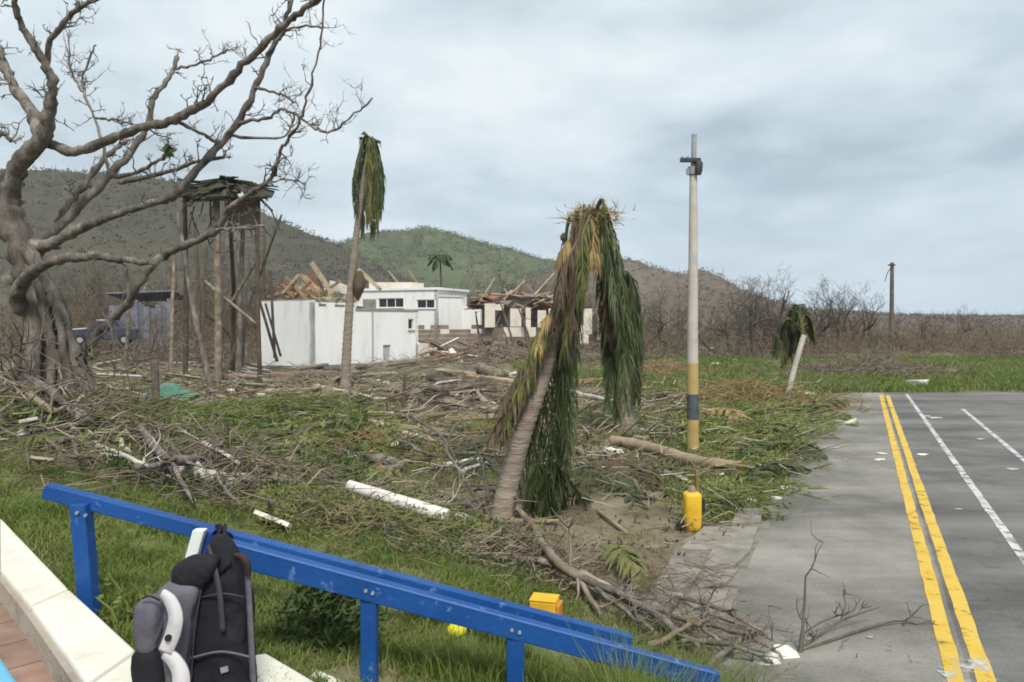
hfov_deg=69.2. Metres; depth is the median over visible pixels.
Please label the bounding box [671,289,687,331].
bare tree
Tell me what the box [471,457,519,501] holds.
fallen branch
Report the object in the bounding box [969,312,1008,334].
bare tree
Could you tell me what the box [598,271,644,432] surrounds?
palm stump
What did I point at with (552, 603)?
yellow crate
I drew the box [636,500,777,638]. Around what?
pavement
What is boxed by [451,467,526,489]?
fallen branch
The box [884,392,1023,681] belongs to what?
dark road lane
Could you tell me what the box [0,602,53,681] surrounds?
platform
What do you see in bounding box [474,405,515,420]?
fallen branch
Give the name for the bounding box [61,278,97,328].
bare tree
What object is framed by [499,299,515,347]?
snapped tree
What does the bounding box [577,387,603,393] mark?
timber beam
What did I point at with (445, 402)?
plank
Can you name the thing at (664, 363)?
twig heap
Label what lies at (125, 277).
bare tree
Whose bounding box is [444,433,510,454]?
fallen branch
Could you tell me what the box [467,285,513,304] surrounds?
bare tree
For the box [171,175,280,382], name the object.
lookout tower
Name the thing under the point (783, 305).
bare tree
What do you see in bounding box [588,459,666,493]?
fallen frond
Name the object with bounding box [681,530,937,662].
bare branch
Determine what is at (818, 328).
bare tree
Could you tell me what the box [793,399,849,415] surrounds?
fallen frond
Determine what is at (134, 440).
fallen branch
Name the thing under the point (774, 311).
bare tree
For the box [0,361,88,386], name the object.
fallen branch
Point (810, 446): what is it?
fallen frond
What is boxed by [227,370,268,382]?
log
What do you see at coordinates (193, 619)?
backpack
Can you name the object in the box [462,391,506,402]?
timber beam
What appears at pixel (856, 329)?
bare tree
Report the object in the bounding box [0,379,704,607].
twig litter
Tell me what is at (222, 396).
fallen pole
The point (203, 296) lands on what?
standing pole
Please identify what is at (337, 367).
log
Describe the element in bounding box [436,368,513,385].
debris
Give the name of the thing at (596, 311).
bare tree
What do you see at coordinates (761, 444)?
fallen frond
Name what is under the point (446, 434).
plank
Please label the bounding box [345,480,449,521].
fallen post
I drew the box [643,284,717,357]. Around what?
bare tree
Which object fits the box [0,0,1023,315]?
sky
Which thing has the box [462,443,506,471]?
fallen branch
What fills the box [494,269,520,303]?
bare tree
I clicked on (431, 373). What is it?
log
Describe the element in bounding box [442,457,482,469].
plank
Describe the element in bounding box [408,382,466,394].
log
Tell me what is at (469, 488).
bare branch
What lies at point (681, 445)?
verge grass
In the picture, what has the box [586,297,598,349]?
bare tree
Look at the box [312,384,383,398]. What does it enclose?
log
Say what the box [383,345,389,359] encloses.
door
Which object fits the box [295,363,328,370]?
log
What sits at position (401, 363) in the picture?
plank
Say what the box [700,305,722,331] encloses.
bare tree
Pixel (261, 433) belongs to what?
log
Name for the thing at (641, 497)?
fallen branch
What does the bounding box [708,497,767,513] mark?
fallen frond
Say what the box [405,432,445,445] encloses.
fallen branch
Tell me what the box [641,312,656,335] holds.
bare tree
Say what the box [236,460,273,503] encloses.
fallen branch
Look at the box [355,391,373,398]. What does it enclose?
plank
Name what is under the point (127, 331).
standing pole
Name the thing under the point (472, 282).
bare tree
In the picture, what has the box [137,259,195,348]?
bare tree
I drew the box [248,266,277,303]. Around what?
bare tree
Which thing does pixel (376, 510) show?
fallen branch
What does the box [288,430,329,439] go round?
log
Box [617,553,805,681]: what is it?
twig litter
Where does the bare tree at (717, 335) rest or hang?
on the ground at (656, 511)
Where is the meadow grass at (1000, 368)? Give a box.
[511,354,1023,393]
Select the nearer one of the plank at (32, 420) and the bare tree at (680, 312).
the plank at (32, 420)
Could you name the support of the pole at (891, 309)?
on the ground at (656, 511)
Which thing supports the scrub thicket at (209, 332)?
on the ground at (656, 511)
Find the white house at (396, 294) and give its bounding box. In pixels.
[355,270,468,338]
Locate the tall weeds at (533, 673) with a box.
[377,607,817,681]
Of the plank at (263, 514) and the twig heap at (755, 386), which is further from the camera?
the twig heap at (755, 386)
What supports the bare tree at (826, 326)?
on the ground at (656, 511)
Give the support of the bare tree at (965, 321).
on the ground at (656, 511)
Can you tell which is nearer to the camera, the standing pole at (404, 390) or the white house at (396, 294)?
the standing pole at (404, 390)
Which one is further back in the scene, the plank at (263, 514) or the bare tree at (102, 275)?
the bare tree at (102, 275)
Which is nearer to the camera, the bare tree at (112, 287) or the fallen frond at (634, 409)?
the fallen frond at (634, 409)
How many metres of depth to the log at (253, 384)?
28.27 m
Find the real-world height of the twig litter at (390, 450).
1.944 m
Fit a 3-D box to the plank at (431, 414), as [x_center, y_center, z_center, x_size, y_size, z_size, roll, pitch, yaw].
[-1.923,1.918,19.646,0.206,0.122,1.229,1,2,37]
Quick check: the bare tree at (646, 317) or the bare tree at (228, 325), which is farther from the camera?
the bare tree at (646, 317)
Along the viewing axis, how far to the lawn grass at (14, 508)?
5.48 m
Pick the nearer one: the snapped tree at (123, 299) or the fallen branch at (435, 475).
the fallen branch at (435, 475)
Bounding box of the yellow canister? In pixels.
[683,486,704,532]
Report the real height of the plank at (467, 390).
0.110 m
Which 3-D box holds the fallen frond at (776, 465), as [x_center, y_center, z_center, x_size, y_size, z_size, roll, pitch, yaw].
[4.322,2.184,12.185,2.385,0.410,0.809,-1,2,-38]
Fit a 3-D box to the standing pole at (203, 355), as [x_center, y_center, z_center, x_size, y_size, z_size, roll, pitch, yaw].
[-11.414,-1.337,26.701,1.644,6.609,0.214,1,2,19]
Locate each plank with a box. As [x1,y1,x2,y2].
[18,416,39,427]
[30,456,54,462]
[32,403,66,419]
[94,373,145,379]
[107,387,137,391]
[166,373,204,379]
[192,365,230,368]
[202,440,240,464]
[234,390,254,394]
[254,509,291,528]
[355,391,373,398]
[356,372,396,375]
[368,411,392,415]
[380,464,401,471]
[385,361,416,366]
[391,441,419,450]
[402,435,437,443]
[408,453,444,455]
[420,410,456,416]
[430,368,453,375]
[430,431,465,439]
[433,379,460,384]
[433,400,469,407]
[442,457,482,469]
[449,389,487,392]
[482,447,504,453]
[503,518,557,522]
[596,509,627,533]
[664,470,691,482]
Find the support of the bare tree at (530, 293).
on the ground at (656, 511)
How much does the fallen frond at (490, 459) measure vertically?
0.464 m
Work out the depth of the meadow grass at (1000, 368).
32.27 m
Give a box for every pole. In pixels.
[123,281,129,367]
[150,315,159,400]
[169,255,175,372]
[175,212,213,390]
[193,223,200,362]
[200,247,207,367]
[216,394,285,407]
[221,204,224,349]
[224,214,281,373]
[236,240,248,365]
[242,255,248,367]
[262,230,265,299]
[401,375,405,409]
[680,134,702,453]
[885,262,895,350]
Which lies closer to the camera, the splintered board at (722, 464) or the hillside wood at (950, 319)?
the splintered board at (722, 464)
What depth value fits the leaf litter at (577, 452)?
15.32 m
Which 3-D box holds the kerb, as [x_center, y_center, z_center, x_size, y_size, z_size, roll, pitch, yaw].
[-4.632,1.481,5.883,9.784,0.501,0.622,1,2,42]
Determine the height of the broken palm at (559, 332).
4.528 m
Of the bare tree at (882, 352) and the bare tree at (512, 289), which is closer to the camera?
the bare tree at (882, 352)
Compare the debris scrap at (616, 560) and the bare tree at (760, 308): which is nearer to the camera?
the debris scrap at (616, 560)
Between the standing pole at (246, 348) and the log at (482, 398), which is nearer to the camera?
the log at (482, 398)
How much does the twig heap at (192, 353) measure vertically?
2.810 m
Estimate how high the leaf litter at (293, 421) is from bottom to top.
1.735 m
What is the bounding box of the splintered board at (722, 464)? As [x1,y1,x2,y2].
[711,460,740,468]
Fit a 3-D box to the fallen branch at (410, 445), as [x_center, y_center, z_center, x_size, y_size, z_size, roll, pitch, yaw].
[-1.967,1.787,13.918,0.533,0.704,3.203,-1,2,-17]
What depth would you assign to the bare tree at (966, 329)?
69.51 m
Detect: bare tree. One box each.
[0,0,372,402]
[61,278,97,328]
[69,262,112,314]
[72,263,104,311]
[75,269,123,308]
[75,279,120,326]
[79,276,114,308]
[81,281,153,318]
[86,247,123,314]
[86,263,138,351]
[95,271,124,304]
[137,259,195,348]
[145,261,192,341]
[163,287,194,342]
[169,259,269,354]
[192,277,213,334]
[200,256,254,326]
[212,262,294,328]
[213,288,230,330]
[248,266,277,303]
[459,266,484,319]
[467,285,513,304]
[469,261,508,327]
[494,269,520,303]
[496,281,542,304]
[500,276,528,327]
[512,281,554,327]
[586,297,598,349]
[588,291,647,325]
[641,277,682,351]
[641,306,658,330]
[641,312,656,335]
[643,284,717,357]
[643,297,664,330]
[645,293,674,333]
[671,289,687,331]
[672,309,687,352]
[677,293,709,350]
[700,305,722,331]
[702,299,737,355]
[702,324,735,346]
[708,274,789,355]
[708,293,735,353]
[731,292,787,353]
[732,294,759,337]
[742,300,775,353]
[744,260,798,354]
[756,289,789,330]
[758,307,806,355]
[758,316,775,349]
[796,273,857,351]
[803,279,844,354]
[805,310,836,332]
[809,279,842,354]
[814,287,847,345]
[815,300,866,346]
[825,283,859,338]
[842,314,865,348]
[847,285,883,347]
[849,281,884,353]
[862,336,892,361]
[869,319,885,346]
[884,308,904,348]
[911,311,949,350]
[940,325,960,344]
[950,319,967,348]
[955,304,976,344]
[956,305,981,341]
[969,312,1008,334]
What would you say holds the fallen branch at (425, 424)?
on the ground at (656, 511)
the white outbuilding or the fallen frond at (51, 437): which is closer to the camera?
the fallen frond at (51, 437)
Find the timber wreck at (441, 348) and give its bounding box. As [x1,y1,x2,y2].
[418,337,530,362]
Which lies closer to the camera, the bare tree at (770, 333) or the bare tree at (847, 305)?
the bare tree at (770, 333)
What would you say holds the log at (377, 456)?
on the ground at (656, 511)
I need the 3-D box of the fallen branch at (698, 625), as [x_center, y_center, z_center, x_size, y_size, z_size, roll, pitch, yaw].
[1.571,2.399,5.982,0.245,0.608,1.161,-1,2,-42]
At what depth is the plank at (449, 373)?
32.97 m
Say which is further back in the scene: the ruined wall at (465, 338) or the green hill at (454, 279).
the green hill at (454, 279)
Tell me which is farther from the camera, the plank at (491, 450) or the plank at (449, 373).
the plank at (449, 373)
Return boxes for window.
[378,298,403,307]
[408,319,415,329]
[415,299,435,308]
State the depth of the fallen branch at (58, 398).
10.30 m
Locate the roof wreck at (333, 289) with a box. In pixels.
[266,261,381,308]
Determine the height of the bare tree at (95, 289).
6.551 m
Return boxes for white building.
[260,295,429,369]
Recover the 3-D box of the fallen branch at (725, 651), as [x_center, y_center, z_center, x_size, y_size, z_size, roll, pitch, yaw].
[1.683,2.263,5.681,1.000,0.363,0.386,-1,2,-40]
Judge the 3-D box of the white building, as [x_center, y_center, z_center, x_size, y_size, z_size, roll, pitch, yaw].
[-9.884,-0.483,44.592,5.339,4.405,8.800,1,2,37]
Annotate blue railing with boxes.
[41,482,632,676]
[185,526,719,681]
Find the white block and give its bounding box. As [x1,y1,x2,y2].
[455,512,470,523]
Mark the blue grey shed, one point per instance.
(140, 296)
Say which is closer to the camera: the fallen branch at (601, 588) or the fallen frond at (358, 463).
the fallen branch at (601, 588)
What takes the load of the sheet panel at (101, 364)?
on the ground at (656, 511)
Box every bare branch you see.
[446,421,490,514]
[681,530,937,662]
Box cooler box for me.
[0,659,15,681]
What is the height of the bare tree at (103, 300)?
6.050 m
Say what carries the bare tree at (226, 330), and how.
on the ground at (656, 511)
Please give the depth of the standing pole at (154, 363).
21.71 m
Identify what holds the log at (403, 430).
on the ground at (656, 511)
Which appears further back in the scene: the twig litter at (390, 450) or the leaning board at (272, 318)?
the leaning board at (272, 318)
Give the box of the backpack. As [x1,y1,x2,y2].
[131,523,256,681]
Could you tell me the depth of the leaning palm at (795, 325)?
23.83 m
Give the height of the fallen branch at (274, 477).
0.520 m
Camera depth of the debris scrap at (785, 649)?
5.72 m
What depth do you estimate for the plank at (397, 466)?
11.62 m
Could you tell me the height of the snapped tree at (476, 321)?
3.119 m
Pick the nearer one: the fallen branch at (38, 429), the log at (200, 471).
the log at (200, 471)
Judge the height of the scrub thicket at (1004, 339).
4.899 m
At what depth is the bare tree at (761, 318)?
56.46 m
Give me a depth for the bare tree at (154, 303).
57.77 m
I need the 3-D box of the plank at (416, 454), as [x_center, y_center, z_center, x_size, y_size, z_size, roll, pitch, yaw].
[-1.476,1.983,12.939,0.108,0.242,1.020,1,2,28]
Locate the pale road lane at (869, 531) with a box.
[712,392,997,681]
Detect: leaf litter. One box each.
[0,378,404,508]
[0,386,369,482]
[89,372,765,557]
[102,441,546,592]
[256,474,547,560]
[671,386,835,532]
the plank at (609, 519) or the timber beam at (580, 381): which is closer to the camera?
the plank at (609, 519)
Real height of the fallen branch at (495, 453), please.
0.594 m
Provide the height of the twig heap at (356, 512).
1.185 m
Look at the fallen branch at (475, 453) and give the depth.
13.23 m
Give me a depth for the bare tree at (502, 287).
73.58 m
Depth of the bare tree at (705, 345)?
57.27 m
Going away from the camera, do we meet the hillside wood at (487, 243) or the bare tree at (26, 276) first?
the bare tree at (26, 276)
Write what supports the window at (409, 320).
in the white building
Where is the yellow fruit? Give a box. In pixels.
[446,624,465,636]
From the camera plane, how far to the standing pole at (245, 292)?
37.68 m
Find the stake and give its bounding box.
[695,469,698,491]
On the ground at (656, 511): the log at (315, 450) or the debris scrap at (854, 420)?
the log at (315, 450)
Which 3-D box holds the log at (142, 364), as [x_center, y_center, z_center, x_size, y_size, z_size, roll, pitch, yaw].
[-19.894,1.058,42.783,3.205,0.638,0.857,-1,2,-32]
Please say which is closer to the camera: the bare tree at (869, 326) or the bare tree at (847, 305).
the bare tree at (869, 326)
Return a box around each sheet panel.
[95,359,120,366]
[247,367,271,372]
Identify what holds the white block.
on the ground at (656, 511)
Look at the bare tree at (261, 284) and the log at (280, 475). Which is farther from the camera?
the bare tree at (261, 284)
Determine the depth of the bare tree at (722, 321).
54.83 m
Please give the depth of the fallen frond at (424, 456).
13.08 m
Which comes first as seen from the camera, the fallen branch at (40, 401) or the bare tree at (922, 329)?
the fallen branch at (40, 401)
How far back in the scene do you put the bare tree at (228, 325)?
62.18 m
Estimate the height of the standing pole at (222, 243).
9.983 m
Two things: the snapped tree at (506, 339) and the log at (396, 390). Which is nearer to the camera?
the log at (396, 390)
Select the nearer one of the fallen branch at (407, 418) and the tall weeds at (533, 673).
the tall weeds at (533, 673)
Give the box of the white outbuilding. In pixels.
[438,295,481,333]
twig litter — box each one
[0,350,892,483]
[0,368,848,553]
[0,374,561,552]
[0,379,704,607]
[69,378,396,481]
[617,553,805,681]
[656,386,861,525]
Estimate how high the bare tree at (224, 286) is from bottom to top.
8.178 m
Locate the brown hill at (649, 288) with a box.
[489,259,1023,331]
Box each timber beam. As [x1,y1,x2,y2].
[366,422,447,432]
[443,413,496,420]
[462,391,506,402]
[574,377,602,383]
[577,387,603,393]
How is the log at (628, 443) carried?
on the ground at (656, 511)
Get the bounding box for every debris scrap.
[8,429,29,434]
[604,447,622,453]
[604,556,625,563]
[754,654,780,664]
[765,644,799,658]
[771,496,781,499]
[832,418,856,424]
[904,379,928,384]
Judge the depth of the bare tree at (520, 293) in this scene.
71.96 m
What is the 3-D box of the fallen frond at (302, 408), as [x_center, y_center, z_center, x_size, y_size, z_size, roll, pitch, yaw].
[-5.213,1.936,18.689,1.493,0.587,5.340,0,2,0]
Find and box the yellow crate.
[529,592,562,614]
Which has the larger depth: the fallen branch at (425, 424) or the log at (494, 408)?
the log at (494, 408)
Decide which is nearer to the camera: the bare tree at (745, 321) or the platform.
the platform
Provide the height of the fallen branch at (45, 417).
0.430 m
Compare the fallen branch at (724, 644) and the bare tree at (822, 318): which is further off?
the bare tree at (822, 318)
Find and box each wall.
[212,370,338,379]
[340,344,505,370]
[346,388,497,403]
[418,325,490,346]
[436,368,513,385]
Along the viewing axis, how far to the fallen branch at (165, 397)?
21.97 m
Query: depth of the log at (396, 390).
25.40 m
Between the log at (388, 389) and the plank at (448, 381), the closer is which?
the log at (388, 389)
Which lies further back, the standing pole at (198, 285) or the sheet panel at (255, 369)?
the standing pole at (198, 285)
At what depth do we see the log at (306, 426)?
15.37 m
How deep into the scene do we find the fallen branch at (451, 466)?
11.81 m
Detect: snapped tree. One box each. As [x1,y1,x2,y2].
[108,288,129,353]
[475,311,478,332]
[491,316,505,346]
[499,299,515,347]
[501,325,512,357]
[517,306,529,344]
[520,310,531,350]
[642,304,655,321]
[675,308,678,334]
[749,314,753,355]
[819,299,833,353]
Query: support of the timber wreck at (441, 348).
on the ground at (656, 511)
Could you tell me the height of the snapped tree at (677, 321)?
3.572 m
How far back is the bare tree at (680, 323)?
56.09 m
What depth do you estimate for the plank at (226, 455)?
8.72 m
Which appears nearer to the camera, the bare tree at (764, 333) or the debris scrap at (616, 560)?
the debris scrap at (616, 560)
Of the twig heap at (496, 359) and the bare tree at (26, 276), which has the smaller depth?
the bare tree at (26, 276)
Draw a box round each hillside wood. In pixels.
[0,163,482,319]
[335,223,555,303]
[488,256,1023,331]
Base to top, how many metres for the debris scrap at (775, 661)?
0.053 m
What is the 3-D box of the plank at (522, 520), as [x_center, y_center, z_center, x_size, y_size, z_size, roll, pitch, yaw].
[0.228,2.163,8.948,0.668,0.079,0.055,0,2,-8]
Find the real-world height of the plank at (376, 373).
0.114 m
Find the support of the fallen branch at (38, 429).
on the ground at (656, 511)
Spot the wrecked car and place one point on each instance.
(121, 330)
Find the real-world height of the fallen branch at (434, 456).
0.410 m
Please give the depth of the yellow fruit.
4.31 m
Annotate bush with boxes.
[269,583,386,651]
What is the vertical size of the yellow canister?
0.584 m
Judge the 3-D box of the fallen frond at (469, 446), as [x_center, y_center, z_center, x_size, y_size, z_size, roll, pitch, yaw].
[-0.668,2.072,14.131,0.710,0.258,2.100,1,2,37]
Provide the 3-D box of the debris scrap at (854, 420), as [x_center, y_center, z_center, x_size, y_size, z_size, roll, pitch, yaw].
[8.247,1.993,18.438,0.576,0.157,0.366,1,2,24]
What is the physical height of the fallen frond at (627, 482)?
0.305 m
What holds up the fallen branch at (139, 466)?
on the ground at (656, 511)
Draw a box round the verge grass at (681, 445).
[0,379,860,521]
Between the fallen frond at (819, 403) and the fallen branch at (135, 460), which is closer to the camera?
the fallen branch at (135, 460)
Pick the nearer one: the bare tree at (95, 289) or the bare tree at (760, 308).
the bare tree at (760, 308)
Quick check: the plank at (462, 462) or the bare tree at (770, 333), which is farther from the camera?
the bare tree at (770, 333)
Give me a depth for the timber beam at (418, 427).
16.33 m
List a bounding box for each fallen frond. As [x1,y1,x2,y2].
[16,432,104,462]
[236,400,320,421]
[277,407,338,418]
[291,438,344,448]
[332,461,374,471]
[337,427,391,469]
[388,436,452,471]
[445,442,506,457]
[452,436,506,482]
[576,463,648,510]
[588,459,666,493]
[594,400,653,418]
[596,543,652,594]
[641,393,681,400]
[701,407,756,431]
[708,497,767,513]
[726,441,794,459]
[734,462,811,485]
[741,423,821,437]
[768,430,829,460]
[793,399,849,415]
[818,412,858,426]
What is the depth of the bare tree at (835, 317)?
58.63 m
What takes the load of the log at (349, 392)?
on the ground at (656, 511)
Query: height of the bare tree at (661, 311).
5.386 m
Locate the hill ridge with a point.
(52, 207)
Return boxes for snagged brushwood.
[0,267,206,414]
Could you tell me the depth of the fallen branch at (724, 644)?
5.61 m
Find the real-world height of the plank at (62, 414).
0.341 m
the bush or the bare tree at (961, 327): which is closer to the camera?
the bush
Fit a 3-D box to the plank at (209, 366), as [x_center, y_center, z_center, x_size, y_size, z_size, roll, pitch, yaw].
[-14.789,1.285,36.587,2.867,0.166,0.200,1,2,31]
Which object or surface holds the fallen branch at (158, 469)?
on the ground at (656, 511)
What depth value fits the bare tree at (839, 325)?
58.66 m
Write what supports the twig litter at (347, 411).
on the ground at (656, 511)
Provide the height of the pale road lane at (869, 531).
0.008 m
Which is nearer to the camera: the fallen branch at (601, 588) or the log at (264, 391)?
the fallen branch at (601, 588)
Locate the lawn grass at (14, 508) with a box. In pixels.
[0,427,788,681]
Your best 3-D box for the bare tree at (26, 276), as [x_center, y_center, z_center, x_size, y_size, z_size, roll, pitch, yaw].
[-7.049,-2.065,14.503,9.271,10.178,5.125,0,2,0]
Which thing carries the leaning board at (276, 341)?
on the ground at (656, 511)
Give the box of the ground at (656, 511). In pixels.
[0,319,1023,681]
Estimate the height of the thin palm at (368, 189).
9.656 m
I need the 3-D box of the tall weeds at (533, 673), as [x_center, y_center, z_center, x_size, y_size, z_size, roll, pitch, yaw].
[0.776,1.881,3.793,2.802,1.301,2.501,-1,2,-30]
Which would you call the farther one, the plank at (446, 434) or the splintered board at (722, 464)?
the plank at (446, 434)
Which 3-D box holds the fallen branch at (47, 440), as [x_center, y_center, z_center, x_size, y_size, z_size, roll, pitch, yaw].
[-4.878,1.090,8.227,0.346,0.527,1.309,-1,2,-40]
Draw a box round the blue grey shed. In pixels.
[105,290,194,343]
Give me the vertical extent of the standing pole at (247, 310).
7.510 m
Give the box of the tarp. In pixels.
[132,383,202,400]
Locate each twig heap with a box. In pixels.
[0,350,360,479]
[0,384,493,504]
[0,410,451,532]
[87,337,277,371]
[112,476,659,606]
[266,406,502,466]
[350,514,646,602]
[355,338,775,369]
[588,369,911,418]
[590,352,745,377]
[724,344,1007,381]
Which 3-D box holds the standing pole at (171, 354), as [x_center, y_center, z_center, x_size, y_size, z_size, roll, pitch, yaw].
[-16.347,-1.200,35.714,0.192,5.850,0.664,0,2,-4]
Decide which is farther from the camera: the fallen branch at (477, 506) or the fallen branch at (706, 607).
the fallen branch at (477, 506)
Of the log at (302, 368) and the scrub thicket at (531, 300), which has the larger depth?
the scrub thicket at (531, 300)
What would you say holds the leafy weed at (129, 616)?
on the ground at (656, 511)
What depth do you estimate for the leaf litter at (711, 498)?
15.39 m
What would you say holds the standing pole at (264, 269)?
on the ground at (656, 511)
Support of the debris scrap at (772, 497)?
on the ground at (656, 511)
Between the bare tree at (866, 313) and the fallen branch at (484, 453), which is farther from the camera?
the bare tree at (866, 313)
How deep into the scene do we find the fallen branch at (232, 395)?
23.57 m
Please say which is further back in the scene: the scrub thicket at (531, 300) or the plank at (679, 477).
the scrub thicket at (531, 300)
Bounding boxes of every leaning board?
[260,300,278,361]
[265,303,281,356]
[269,271,275,357]
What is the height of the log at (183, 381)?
0.554 m
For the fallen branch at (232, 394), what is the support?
on the ground at (656, 511)
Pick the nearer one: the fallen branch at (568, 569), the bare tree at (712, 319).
the fallen branch at (568, 569)
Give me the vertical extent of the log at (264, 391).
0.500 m
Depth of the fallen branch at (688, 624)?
5.92 m
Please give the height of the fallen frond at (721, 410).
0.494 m
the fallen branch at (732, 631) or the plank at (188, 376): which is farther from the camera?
the plank at (188, 376)
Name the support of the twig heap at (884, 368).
on the ground at (656, 511)
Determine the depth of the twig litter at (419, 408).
14.49 m
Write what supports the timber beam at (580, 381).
on the ground at (656, 511)
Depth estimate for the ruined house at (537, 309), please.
56.72 m
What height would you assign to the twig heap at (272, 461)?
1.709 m
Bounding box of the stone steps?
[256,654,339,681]
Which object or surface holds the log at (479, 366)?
on the ground at (656, 511)
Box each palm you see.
[339,131,385,389]
[427,254,453,286]
[485,194,642,520]
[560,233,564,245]
[771,304,815,395]
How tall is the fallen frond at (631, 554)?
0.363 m
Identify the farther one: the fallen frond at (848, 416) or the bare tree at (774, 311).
the bare tree at (774, 311)
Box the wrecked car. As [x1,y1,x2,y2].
[73,319,139,344]
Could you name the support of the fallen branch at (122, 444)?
on the ground at (656, 511)
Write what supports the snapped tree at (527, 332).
on the ground at (656, 511)
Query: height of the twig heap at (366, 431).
1.361 m
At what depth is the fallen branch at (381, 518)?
6.98 m
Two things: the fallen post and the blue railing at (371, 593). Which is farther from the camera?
the fallen post
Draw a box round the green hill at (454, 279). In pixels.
[339,228,554,303]
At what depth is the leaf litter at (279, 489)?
7.55 m
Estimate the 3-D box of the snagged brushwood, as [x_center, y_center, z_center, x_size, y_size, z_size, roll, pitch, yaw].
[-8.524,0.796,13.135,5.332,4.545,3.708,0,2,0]
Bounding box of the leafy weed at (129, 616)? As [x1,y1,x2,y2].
[95,573,153,626]
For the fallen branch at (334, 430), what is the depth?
14.66 m
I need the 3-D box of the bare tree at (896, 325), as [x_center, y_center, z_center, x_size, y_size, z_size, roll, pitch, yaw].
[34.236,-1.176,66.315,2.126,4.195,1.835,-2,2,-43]
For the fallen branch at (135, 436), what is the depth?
9.06 m
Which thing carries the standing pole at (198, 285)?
on the ground at (656, 511)
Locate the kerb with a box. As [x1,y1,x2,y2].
[0,519,134,681]
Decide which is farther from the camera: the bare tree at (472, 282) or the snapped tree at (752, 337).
the bare tree at (472, 282)
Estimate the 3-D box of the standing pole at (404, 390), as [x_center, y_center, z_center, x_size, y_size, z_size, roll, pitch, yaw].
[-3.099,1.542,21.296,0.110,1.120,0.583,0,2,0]
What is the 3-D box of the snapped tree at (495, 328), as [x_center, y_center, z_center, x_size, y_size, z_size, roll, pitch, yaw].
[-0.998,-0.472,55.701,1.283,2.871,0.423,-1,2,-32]
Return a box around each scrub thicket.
[0,283,256,360]
[254,292,597,331]
[530,316,1023,359]
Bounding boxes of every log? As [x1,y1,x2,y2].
[137,365,217,393]
[139,354,196,365]
[161,461,245,486]
[165,442,259,468]
[196,391,303,402]
[212,379,277,387]
[215,453,321,495]
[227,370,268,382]
[230,427,303,439]
[250,378,321,394]
[262,409,362,439]
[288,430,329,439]
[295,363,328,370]
[297,446,346,455]
[307,383,400,399]
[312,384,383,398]
[315,444,363,462]
[321,364,368,370]
[336,445,407,470]
[337,415,441,443]
[360,380,455,409]
[383,384,435,391]
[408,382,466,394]
[414,381,486,391]
[426,368,443,381]
[474,362,508,376]
[476,391,489,405]
[482,400,578,413]
[508,375,612,399]
[609,436,738,470]
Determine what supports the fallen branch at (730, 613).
on the pale road lane at (869, 531)
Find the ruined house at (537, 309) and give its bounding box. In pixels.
[463,272,601,343]
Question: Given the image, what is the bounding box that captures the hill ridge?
[0,170,406,319]
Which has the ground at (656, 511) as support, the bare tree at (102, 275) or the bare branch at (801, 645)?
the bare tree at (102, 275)
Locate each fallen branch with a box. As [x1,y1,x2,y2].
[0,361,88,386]
[0,392,42,410]
[4,363,96,426]
[24,361,98,415]
[26,419,66,436]
[43,401,82,431]
[45,412,100,468]
[53,437,110,472]
[93,423,166,474]
[112,470,151,486]
[117,412,190,451]
[118,436,177,476]
[123,408,211,438]
[125,424,160,461]
[127,389,205,404]
[133,432,193,470]
[134,419,237,505]
[140,460,212,488]
[170,407,202,439]
[193,425,268,448]
[200,447,245,507]
[205,390,282,404]
[210,393,279,407]
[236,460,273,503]
[258,460,301,498]
[289,420,350,434]
[315,486,442,517]
[333,466,426,550]
[343,396,410,413]
[377,420,423,448]
[392,429,431,462]
[394,447,466,467]
[404,400,422,429]
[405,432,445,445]
[408,414,472,460]
[414,465,471,505]
[429,444,461,471]
[432,438,449,479]
[441,438,537,466]
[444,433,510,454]
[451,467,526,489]
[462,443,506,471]
[465,475,498,510]
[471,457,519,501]
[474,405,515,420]
[476,434,499,439]
[483,450,502,465]
[511,555,700,658]
[515,507,641,617]
[576,462,655,499]
[647,589,724,655]
[656,605,767,659]
[674,580,768,638]
[681,638,785,672]
[683,582,721,618]
[705,612,766,666]
[706,620,798,668]
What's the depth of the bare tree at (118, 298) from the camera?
67.21 m
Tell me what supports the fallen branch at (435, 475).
on the ground at (656, 511)

